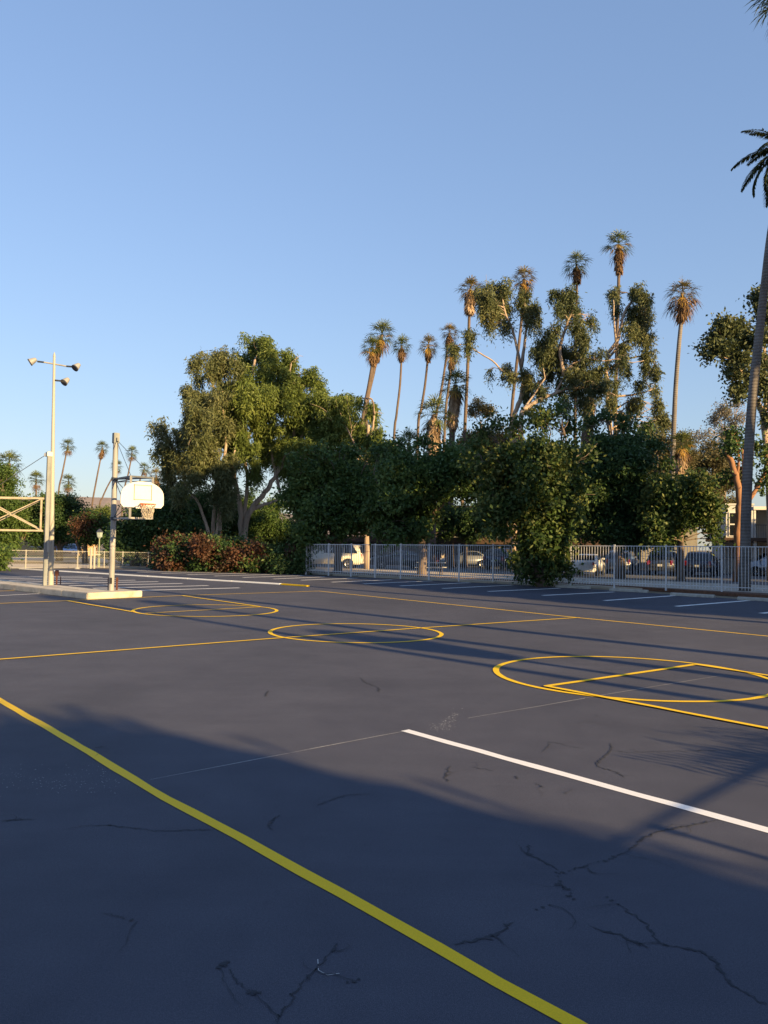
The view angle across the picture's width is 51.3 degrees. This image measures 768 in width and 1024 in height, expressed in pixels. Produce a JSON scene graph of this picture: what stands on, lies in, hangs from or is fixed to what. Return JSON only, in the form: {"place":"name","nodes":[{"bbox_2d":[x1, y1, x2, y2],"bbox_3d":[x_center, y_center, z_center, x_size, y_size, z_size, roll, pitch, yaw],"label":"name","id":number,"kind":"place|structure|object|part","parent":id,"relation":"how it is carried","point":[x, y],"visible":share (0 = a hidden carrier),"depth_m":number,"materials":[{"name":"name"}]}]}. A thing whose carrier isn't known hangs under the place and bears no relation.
{"place":"outdoors","nodes":[
{"label":"outdoors","id":0,"kind":"place"},
{"bbox_2d":[20,537,97,555],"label":"house","id":1,"kind":"structure","parent":0,"point":[24,546],"depth_m":91.08,"materials":[{"name":"beige paint"}]},
{"bbox_2d":[14,551,108,558],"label":"lawn","id":2,"kind":"structure","parent":0,"point":[101,553],"depth_m":87.66,"materials":[{"name":"green plant"}]},
{"bbox_2d":[28,470,45,496],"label":"fan palm","id":3,"kind":"object","parent":2,"relation":"on","point":[36,481],"visible":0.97,"depth_m":130.14,"materials":[{"name":"green plant"}]},
{"bbox_2d":[147,467,160,485],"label":"fan palm","id":4,"kind":"object","parent":2,"relation":"on","point":[155,480],"visible":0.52,"depth_m":129.98,"materials":[{"name":"green plant"}]},
{"bbox_2d":[355,334,383,535],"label":"fan palm","id":5,"kind":"object","parent":2,"relation":"on","point":[372,356],"visible":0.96,"depth_m":84.46,"materials":[{"name":"green plant"}]},
{"bbox_2d":[364,318,397,460],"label":"fan palm","id":6,"kind":"object","parent":2,"relation":"on","point":[381,327],"visible":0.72,"depth_m":86.50,"materials":[{"name":"green plant"}]},
{"bbox_2d":[391,333,412,439],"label":"fan palm","id":7,"kind":"object","parent":2,"relation":"on","point":[401,353],"visible":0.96,"depth_m":92.55,"materials":[{"name":"green plant"}]},
{"bbox_2d":[416,333,439,451],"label":"fan palm","id":8,"kind":"object","parent":2,"relation":"on","point":[428,354],"visible":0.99,"depth_m":92.56,"materials":[{"name":"green plant"}]},
{"bbox_2d":[435,323,461,415],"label":"fan palm","id":9,"kind":"object","parent":2,"relation":"on","point":[449,335],"visible":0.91,"depth_m":94.67,"materials":[{"name":"green plant"}]},
{"bbox_2d":[441,342,462,441],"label":"fan palm","id":10,"kind":"object","parent":2,"relation":"on","point":[450,366],"visible":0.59,"depth_m":90.48,"materials":[{"name":"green plant"}]},
{"bbox_2d":[371,506,696,567],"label":"apartment building","id":11,"kind":"structure","parent":2,"relation":"on","point":[691,543],"depth_m":76.97,"materials":[{"name":"grey paint"}]},
{"bbox_2d":[561,250,591,439],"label":"fan palm","id":12,"kind":"object","parent":2,"relation":"on","point":[576,274],"visible":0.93,"depth_m":80.83,"materials":[{"name":"green plant"}]},
{"bbox_2d":[688,398,746,499],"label":"background tree","id":13,"kind":"object","parent":2,"relation":"on","point":[726,414],"visible":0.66,"depth_m":81.11,"materials":[{"name":"green plant"}]},
{"bbox_2d":[12,557,129,562],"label":"street","id":14,"kind":"structure","parent":0,"point":[64,559],"depth_m":70.73,"materials":[{"name":"grey asphalt"}]},
{"bbox_2d":[0,450,25,482],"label":"fan palm","id":15,"kind":"object","parent":14,"relation":"on","point":[11,457],"visible":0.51,"depth_m":75.15,"materials":[{"name":"green plant"}]},
{"bbox_2d":[55,544,76,558],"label":"moving car","id":16,"kind":"object","parent":14,"relation":"on","point":[74,547],"visible":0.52,"depth_m":73.19,"materials":[{"name":"blue paint"}]},
{"bbox_2d":[8,564,151,567],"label":"path","id":17,"kind":"structure","parent":0,"point":[72,565],"depth_m":55.63,"materials":[{"name":"concrete"}]},
{"bbox_2d":[96,529,102,566],"bbox_3d":[-19.203,2.426,53.932,0.520,2.596,0.450,1,-2,0],"label":"street lamp","id":18,"kind":"object","parent":17,"relation":"on","point":[99,532],"visible":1,"depth_m":53.85,"materials":[{"name":"white metal"}]},
{"bbox_2d":[22,497,359,535],"bbox_3d":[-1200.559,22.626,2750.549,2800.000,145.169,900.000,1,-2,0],"label":"hills","id":19,"kind":"structure","parent":0,"point":[105,501],"depth_m":2568.66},
{"bbox_2d":[7,542,736,598],"bbox_3d":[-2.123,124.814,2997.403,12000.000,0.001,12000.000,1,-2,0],"label":"ground","id":20,"kind":"structure","parent":0,"point":[102,549],"depth_m":51.15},
{"bbox_2d":[0,534,27,570],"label":"shrub","id":21,"kind":"object","parent":20,"relation":"on","point":[5,551],"visible":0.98,"depth_m":45.48,"materials":[{"name":"green plant"}]},
{"bbox_2d":[0,458,34,559],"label":"background tree","id":22,"kind":"object","parent":20,"relation":"on","point":[8,487],"visible":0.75,"depth_m":65.07,"materials":[{"name":"green plant"}]},
{"bbox_2d":[21,490,93,560],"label":"background tree","id":23,"kind":"object","parent":20,"relation":"on","point":[65,505],"visible":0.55,"depth_m":66.91,"materials":[{"name":"green plant"}]},
{"bbox_2d":[57,437,76,494],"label":"fan palm","id":24,"kind":"object","parent":20,"relation":"on","point":[67,451],"visible":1,"depth_m":150.31,"materials":[{"name":"green plant"}]},
{"bbox_2d":[60,473,76,494],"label":"fan palm","id":25,"kind":"object","parent":20,"relation":"on","point":[67,488],"visible":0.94,"depth_m":140.03,"materials":[{"name":"green plant"}]},
{"bbox_2d":[61,506,116,562],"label":"background tree","id":26,"kind":"object","parent":20,"relation":"on","point":[85,526],"visible":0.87,"depth_m":62.82,"materials":[{"name":"green plant"}]},
{"bbox_2d":[76,503,110,518],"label":"background tree","id":27,"kind":"object","parent":20,"relation":"on","point":[105,510],"visible":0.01,"depth_m":109.28,"materials":[{"name":"green plant"}]},
{"bbox_2d":[91,440,109,509],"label":"fan palm","id":28,"kind":"object","parent":20,"relation":"on","point":[101,453],"visible":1,"depth_m":150.26,"materials":[{"name":"green plant"}]},
{"bbox_2d":[99,460,121,505],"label":"fan palm","id":29,"kind":"object","parent":20,"relation":"on","point":[109,483],"visible":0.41,"depth_m":160.19,"materials":[{"name":"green plant"}]},
{"bbox_2d":[120,446,138,519],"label":"fan palm","id":30,"kind":"object","parent":20,"relation":"on","point":[130,449],"visible":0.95,"depth_m":160.31,"materials":[{"name":"green plant"}]},
{"bbox_2d":[92,497,194,565],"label":"shade tree","id":31,"kind":"object","parent":20,"relation":"on","point":[134,535],"visible":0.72,"depth_m":56.16,"materials":[{"name":"green plant"}]},
{"bbox_2d":[139,463,151,480],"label":"fan palm","id":32,"kind":"object","parent":20,"relation":"on","point":[144,470],"visible":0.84,"depth_m":160.27,"materials":[{"name":"green plant"}]},
{"bbox_2d":[155,481,209,536],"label":"background tree","id":33,"kind":"object","parent":20,"relation":"on","point":[196,526],"visible":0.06,"depth_m":65.35,"materials":[{"name":"green plant"}]},
{"bbox_2d":[187,486,296,549],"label":"background tree","id":34,"kind":"object","parent":20,"relation":"on","point":[267,523],"visible":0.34,"depth_m":70.55,"materials":[{"name":"green plant"}]},
{"bbox_2d":[311,572,331,574],"bbox_3d":[-3.767,3.659,47.447,1.750,0.125,0.176,-1,-3,42],"label":"wheel stop","id":35,"kind":"object","parent":20,"relation":"on","point":[317,573],"visible":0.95,"depth_m":47.34,"materials":[{"name":"concrete"}]},
{"bbox_2d":[305,389,396,568],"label":"eucalyptus tree","id":36,"kind":"object","parent":20,"relation":"on","point":[343,421],"visible":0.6,"depth_m":58.11,"materials":[{"name":"green plant"}]},
{"bbox_2d":[394,427,419,565],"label":"fan palm","id":37,"kind":"object","parent":20,"relation":"on","point":[411,435],"visible":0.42,"depth_m":72.02,"materials":[{"name":"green plant"}]},
{"bbox_2d":[415,394,455,568],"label":"fan palm","id":38,"kind":"object","parent":20,"relation":"on","point":[432,425],"visible":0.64,"depth_m":63.90,"materials":[{"name":"green plant"}]},
{"bbox_2d":[439,367,470,567],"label":"fan palm","id":39,"kind":"object","parent":20,"relation":"on","point":[455,397],"visible":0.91,"depth_m":68.00,"materials":[{"name":"brown plant"}]},
{"bbox_2d":[414,501,507,567],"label":"background tree","id":40,"kind":"object","parent":20,"relation":"on","point":[460,525],"visible":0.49,"depth_m":66.85,"materials":[{"name":"green plant"}]},
{"bbox_2d":[456,275,484,566],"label":"fan palm","id":41,"kind":"object","parent":20,"relation":"on","point":[469,309],"visible":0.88,"depth_m":72.44,"materials":[{"name":"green plant"}]},
{"bbox_2d":[455,394,516,537],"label":"background tree","id":42,"kind":"object","parent":20,"relation":"on","point":[481,408],"visible":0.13,"depth_m":77.99,"materials":[{"name":"green plant"}]},
{"bbox_2d":[445,276,553,570],"bbox_3d":[9.321,-7.137,62.974,8.162,23.520,5.800,2,-3,-26],"label":"eucalyptus tree","id":43,"kind":"object","parent":20,"relation":"on","point":[491,299],"visible":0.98,"depth_m":63.32,"materials":[{"name":"green plant"}]},
{"bbox_2d":[509,581,531,584],"bbox_3d":[6.890,3.502,39.204,1.750,0.125,0.176,-1,-3,42],"label":"wheel stop","id":44,"kind":"object","parent":20,"relation":"on","point":[510,582],"visible":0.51,"depth_m":39.41,"materials":[{"name":"concrete"}]},
{"bbox_2d":[505,265,537,566],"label":"fan palm","id":45,"kind":"object","parent":20,"relation":"on","point":[524,283],"visible":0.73,"depth_m":75.61,"materials":[{"name":"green plant"}]},
{"bbox_2d":[450,387,606,586],"bbox_3d":[7.097,-1.094,37.749,7.133,9.989,6.084,3,-3,-36],"label":"tree","id":46,"kind":"object","parent":20,"relation":"on","point":[533,489],"visible":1,"depth_m":36.70,"materials":[{"name":"green plant"}]},
{"bbox_2d":[517,283,643,553],"bbox_3d":[14.503,-6.320,61.572,8.168,21.963,7.177,-1,-3,44],"label":"eucalyptus tree","id":47,"kind":"object","parent":20,"relation":"on","point":[547,350],"visible":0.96,"depth_m":61.21,"materials":[{"name":"green plant"}]},
{"bbox_2d":[575,389,602,553],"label":"fan palm","id":48,"kind":"object","parent":20,"relation":"on","point":[587,441],"visible":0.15,"depth_m":69.90,"materials":[{"name":"plant"}]},
{"bbox_2d":[600,229,634,435],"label":"fan palm","id":49,"kind":"object","parent":20,"relation":"on","point":[618,257],"visible":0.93,"depth_m":76.82,"materials":[{"name":"green plant"}]},
{"bbox_2d":[569,405,685,578],"bbox_3d":[14.655,-1.488,50.220,8.483,11.393,7.666,1,-2,0],"label":"street tree","id":50,"kind":"object","parent":20,"relation":"on","point":[627,459],"visible":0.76,"depth_m":48.95,"materials":[{"name":"green plant"}]},
{"bbox_2d":[602,280,671,571],"bbox_3d":[20.442,-7.284,64.046,5.836,24.284,8.175,0,-2,15],"label":"eucalyptus tree","id":51,"kind":"object","parent":20,"relation":"on","point":[639,319],"visible":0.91,"depth_m":64.20,"materials":[{"name":"green plant"}]},
{"bbox_2d":[646,414,708,550],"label":"background tree","id":52,"kind":"object","parent":20,"relation":"on","point":[695,458],"visible":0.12,"depth_m":71.13,"materials":[{"name":"green plant"}]},
{"bbox_2d":[627,457,735,580],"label":"street tree","id":53,"kind":"object","parent":20,"relation":"on","point":[668,509],"visible":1,"depth_m":46.78,"materials":[{"name":"green plant"}]},
{"bbox_2d":[662,278,702,573],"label":"fan palm","id":54,"kind":"object","parent":20,"relation":"on","point":[682,308],"visible":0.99,"depth_m":61.38,"materials":[{"name":"brown plant"}]},
{"bbox_2d":[667,429,698,558],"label":"fan palm","id":55,"kind":"object","parent":20,"relation":"on","point":[681,455],"visible":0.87,"depth_m":56.91,"materials":[{"name":"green plant"}]},
{"bbox_2d":[691,435,741,503],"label":"background tree","id":56,"kind":"object","parent":20,"relation":"on","point":[715,467],"visible":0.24,"depth_m":73.37,"materials":[{"name":"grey plant"}]},
{"bbox_2d":[687,282,767,580],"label":"background tree","id":57,"kind":"object","parent":20,"relation":"on","point":[729,338],"visible":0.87,"depth_m":49.74,"materials":[{"name":"green plant"}]},
{"bbox_2d":[710,424,767,581],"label":"tree","id":58,"kind":"object","parent":20,"relation":"on","point":[733,440],"visible":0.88,"depth_m":48.05,"materials":[{"name":"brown plant"}]},
{"bbox_2d":[745,0,767,40],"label":"fan palm","id":59,"kind":"object","parent":20,"relation":"on","point":[765,11],"visible":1,"depth_m":34.29,"materials":[{"name":"green plant"}]},
{"bbox_2d":[0,569,767,1023],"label":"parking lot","id":60,"kind":"structure","parent":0,"point":[354,801],"depth_m":5.68,"materials":[{"name":"grey asphalt"}]},
{"bbox_2d":[0,579,141,598],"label":"concrete island","id":61,"kind":"structure","parent":60,"relation":"on","point":[69,591],"depth_m":26.22,"materials":[{"name":"beige concrete"}]},
{"bbox_2d":[0,451,52,585],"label":"braced hoop support","id":62,"kind":"object","parent":61,"relation":"on","point":[47,542],"visible":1,"depth_m":28.40,"materials":[{"name":"metal"}]},
{"bbox_2d":[27,352,80,584],"bbox_3d":[-12.092,-1.602,28.955,1.912,8.461,0.318,1,-2,0],"label":"floodlight pole","id":63,"kind":"object","parent":61,"relation":"on","point":[74,367],"visible":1,"depth_m":28.94,"materials":[{"name":"metal"}]},
{"bbox_2d":[55,570,60,584],"bbox_3d":[-11.789,2.371,28.946,0.210,0.530,0.100,1,-2,0],"label":"electrical box","id":64,"kind":"object","parent":61,"relation":"on","point":[56,573],"visible":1,"depth_m":28.92,"materials":[{"name":"red metal"}]},
{"bbox_2d":[108,433,163,590],"bbox_3d":[-7.751,-0.039,25.185,1.337,5.154,2.917,2,-3,-26],"label":"basketball hoop","id":65,"kind":"object","parent":61,"relation":"on","point":[143,496],"visible":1,"depth_m":24.77,"materials":[{"name":"grey paint"}]},
{"bbox_2d":[5,550,154,568],"bbox_3d":[-19.601,3.025,51.697,0.563,1.206,13.847,-1,-3,41],"label":"chain link fence","id":66,"kind":"object","parent":60,"relation":"on","point":[25,556],"visible":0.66,"depth_m":51.02,"materials":[{"name":"metal"}]},
{"bbox_2d":[89,546,100,568],"bbox_3d":[-18.439,2.903,51.022,0.669,1.430,0.137,2,-3,-30],"label":"gate post","id":67,"kind":"object","parent":60,"relation":"on","point":[94,554],"visible":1,"depth_m":50.92,"materials":[{"name":"paint"}]},
{"bbox_2d":[19,568,309,586],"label":"painted kerb","id":68,"kind":"structure","parent":60,"relation":"on","point":[179,578],"depth_m":38.87,"materials":[{"name":"white paint"}]},
{"bbox_2d":[555,585,590,588],"bbox_3d":[8.635,3.425,36.597,1.750,0.125,0.176,-1,-3,42],"label":"wheel stop","id":69,"kind":"object","parent":60,"relation":"on","point":[573,586],"visible":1,"depth_m":36.52,"materials":[{"name":"concrete"}]},
{"bbox_2d":[609,588,648,592],"bbox_3d":[10.499,3.362,34.311,1.750,0.125,0.176,-1,-3,42],"label":"wheel stop","id":70,"kind":"object","parent":60,"relation":"on","point":[629,590],"visible":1,"depth_m":34.23,"materials":[{"name":"concrete"}]},
{"bbox_2d":[670,592,715,597],"bbox_3d":[12.156,3.277,31.532,1.750,0.125,0.176,-1,-3,42],"label":"wheel stop","id":71,"kind":"object","parent":60,"relation":"on","point":[693,595],"visible":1,"depth_m":31.45,"materials":[{"name":"concrete"}]},
{"bbox_2d":[737,597,767,601],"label":"wheel stop","id":72,"kind":"object","parent":60,"relation":"on","point":[753,599],"visible":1,"depth_m":29.60,"materials":[{"name":"concrete"}]},
{"bbox_2d":[0,0,767,550],"label":"sky","id":73,"kind":"structure","parent":0,"point":[178,177],"materials":[{"name":"blue"}]},
{"bbox_2d":[149,565,767,592],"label":"sidewalk","id":74,"kind":"structure","parent":0,"point":[676,585],"depth_m":42.12,"materials":[{"name":"concrete"}]},
{"bbox_2d":[143,344,249,535],"bbox_3d":[-13.396,-4.019,57.145,7.400,16.061,10.232,1,-2,0],"label":"eucalyptus tree","id":75,"kind":"object","parent":74,"relation":"on","point":[187,455],"visible":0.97,"depth_m":55.98,"materials":[{"name":"green plant"}]},
{"bbox_2d":[210,331,339,540],"bbox_3d":[-8.413,-4.839,59.761,9.923,18.084,10.327,-1,-3,43],"label":"eucalyptus tree","id":76,"kind":"object","parent":74,"relation":"on","point":[263,400],"visible":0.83,"depth_m":59.42,"materials":[{"name":"green plant"}]},
{"bbox_2d":[268,435,382,570],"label":"street tree","id":77,"kind":"object","parent":74,"relation":"on","point":[319,495],"visible":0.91,"depth_m":48.82,"materials":[{"name":"green plant"}]},
{"bbox_2d":[353,427,488,575],"bbox_3d":[2.573,-0.746,46.400,8.887,9.297,7.733,1,-2,0],"label":"street tree","id":78,"kind":"object","parent":74,"relation":"on","point":[410,498],"visible":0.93,"depth_m":44.84,"materials":[{"name":"green plant"}]},
{"bbox_2d":[415,562,446,573],"bbox_3d":[2.853,3.422,48.444,1.700,0.760,1.680,1,-2,11],"label":"picnic table","id":79,"kind":"object","parent":74,"relation":"on","point":[441,567],"visible":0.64,"depth_m":48.11,"materials":[{"name":"grey wood"}]},
{"bbox_2d":[313,571,767,597],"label":"planter bed","id":80,"kind":"object","parent":74,"relation":"on","point":[738,594],"visible":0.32,"depth_m":34.50,"materials":[{"name":"grey concrete"}]},
{"bbox_2d":[144,527,316,574],"bbox_3d":[-9.710,2.733,49.577,11.912,3.812,6.016,1,-2,6],"label":"hedge","id":81,"kind":"object","parent":80,"relation":"on","point":[209,552],"visible":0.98,"depth_m":48.49,"materials":[{"name":"green plant"}]},
{"bbox_2d":[305,543,767,591],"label":"picket fence","id":82,"kind":"object","parent":80,"relation":"on","point":[472,553],"visible":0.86,"depth_m":39.60,"materials":[{"name":"grey metal"}]},
{"bbox_2d":[730,128,767,590],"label":"feather palm","id":83,"kind":"object","parent":74,"relation":"on","point":[746,498],"visible":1,"depth_m":35.12,"materials":[{"name":"grey plant"}]},
{"bbox_2d":[318,564,767,584],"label":"street","id":84,"kind":"structure","parent":0,"point":[659,576],"depth_m":56.16,"materials":[{"name":"grey asphalt"}]},
{"bbox_2d":[308,545,363,568],"bbox_3d":[-3.935,3.226,58.416,5.120,1.814,2.250,1,-2,8],"label":"parked van","id":85,"kind":"object","parent":84,"relation":"on","point":[346,559],"visible":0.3,"depth_m":57.45,"materials":[{"name":"beige paint"}]},
{"bbox_3d":[-2.352,2.663,57.376,1.023,0.595,0.215,1,-2,8],"label":"side window","id":86,"kind":"part","parent":85,"relation":"part of","materials":[{"name":"black glass"}]},
{"bbox_2d":[370,547,390,557],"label":"pickup truck","id":87,"kind":"object","parent":84,"relation":"on","point":[378,553],"visible":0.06,"depth_m":80.17,"materials":[{"name":"white paint"}]},
{"bbox_2d":[370,550,427,568],"bbox_3d":[1.110,3.737,62.790,4.740,1.502,2.100,1,-2,-5],"label":"parked car","id":88,"kind":"object","parent":84,"relation":"on","point":[414,557],"visible":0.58,"depth_m":61.95,"materials":[{"name":"grey paint"}]},
{"bbox_2d":[426,550,457,561],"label":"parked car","id":89,"kind":"object","parent":84,"relation":"on","point":[439,553],"visible":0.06,"depth_m":73.70,"materials":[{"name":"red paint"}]},
{"bbox_2d":[440,551,484,567],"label":"parked car","id":90,"kind":"object","parent":84,"relation":"on","point":[475,559],"visible":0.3,"depth_m":68.36,"materials":[{"name":"silver paint"}]},
{"bbox_2d":[284,536,650,570],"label":"carport","id":91,"kind":"object","parent":84,"relation":"on","point":[358,540],"visible":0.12,"depth_m":74.45,"materials":[{"name":"grey paint"}]},
{"bbox_2d":[483,548,510,570],"bbox_3d":[9.643,3.772,63.671,2.200,1.794,4.800,0,-3,32],"label":"parked car","id":92,"kind":"object","parent":84,"relation":"on","point":[485,561],"visible":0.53,"depth_m":61.86,"materials":[{"name":"blue paint"}]},
{"bbox_3d":[8.540,3.180,61.911,1.571,0.455,0.230,0,-3,32],"label":"rear window","id":93,"kind":"part","parent":92,"relation":"part of","materials":[{"name":"black glass"}]},
{"bbox_2d":[569,554,604,575],"bbox_3d":[14.018,3.641,55.089,2.100,1.502,4.740,0,-3,24],"label":"parked car","id":94,"kind":"object","parent":84,"relation":"on","point":[593,563],"visible":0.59,"depth_m":53.38,"materials":[{"name":"white paint"}]},
{"bbox_3d":[13.469,3.081,53.856,1.566,0.318,0.568,0,-3,24],"label":"rear window","id":95,"kind":"part","parent":94,"relation":"part of","materials":[{"name":"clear glass"}]},
{"bbox_2d":[605,550,638,573],"bbox_3d":[17.874,3.754,59.809,2.200,1.794,4.800,0,-3,26],"label":"parked car","id":96,"kind":"object","parent":84,"relation":"on","point":[633,563],"visible":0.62,"depth_m":58.05,"materials":[{"name":"grey paint"}]},
{"bbox_3d":[16.963,3.161,57.944,1.571,0.455,0.230,0,-3,26],"label":"rear window","id":97,"kind":"part","parent":96,"relation":"part of","materials":[{"name":"black glass"}]},
{"bbox_2d":[647,551,676,575],"bbox_3d":[20.362,3.720,57.960,2.200,1.794,4.800,0,-3,28],"label":"parked car","id":98,"kind":"object","parent":84,"relation":"on","point":[658,563],"visible":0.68,"depth_m":56.00,"materials":[{"name":"grey paint"}]},
{"bbox_3d":[19.386,3.127,56.128,1.571,0.455,0.230,0,-3,28],"label":"rear window","id":99,"kind":"part","parent":98,"relation":"part of","materials":[{"name":"black glass"}]},
{"bbox_2d":[684,551,720,576],"bbox_3d":[22.753,3.727,57.145,2.200,1.794,4.800,0,-3,30],"label":"parked car","id":100,"kind":"object","parent":84,"relation":"on","point":[688,566],"visible":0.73,"depth_m":55.34,"materials":[{"name":"blue paint"}]},
{"bbox_3d":[21.713,3.135,55.348,1.571,0.455,0.230,0,-3,30],"label":"rear window","id":101,"kind":"part","parent":100,"relation":"part of","materials":[{"name":"black glass"}]},
{"bbox_2d":[706,503,766,574],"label":"apartment building","id":102,"kind":"structure","parent":84,"relation":"on","point":[758,525],"depth_m":61.43,"materials":[{"name":"beige paint"}]},
{"bbox_2d":[729,512,735,535],"bbox_3d":[26.237,0.922,59.856,0.820,1.807,0.058,0,-2,14],"label":"window","id":103,"kind":"structure","parent":102,"relation":"in","point":[732,519],"depth_m":59.90,"materials":[{"name":"white glass"}]},
{"bbox_2d":[733,553,766,575],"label":"parked car","id":104,"kind":"object","parent":84,"relation":"on","point":[753,566],"visible":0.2,"depth_m":59.08,"materials":[{"name":"silver paint"}]}
]}

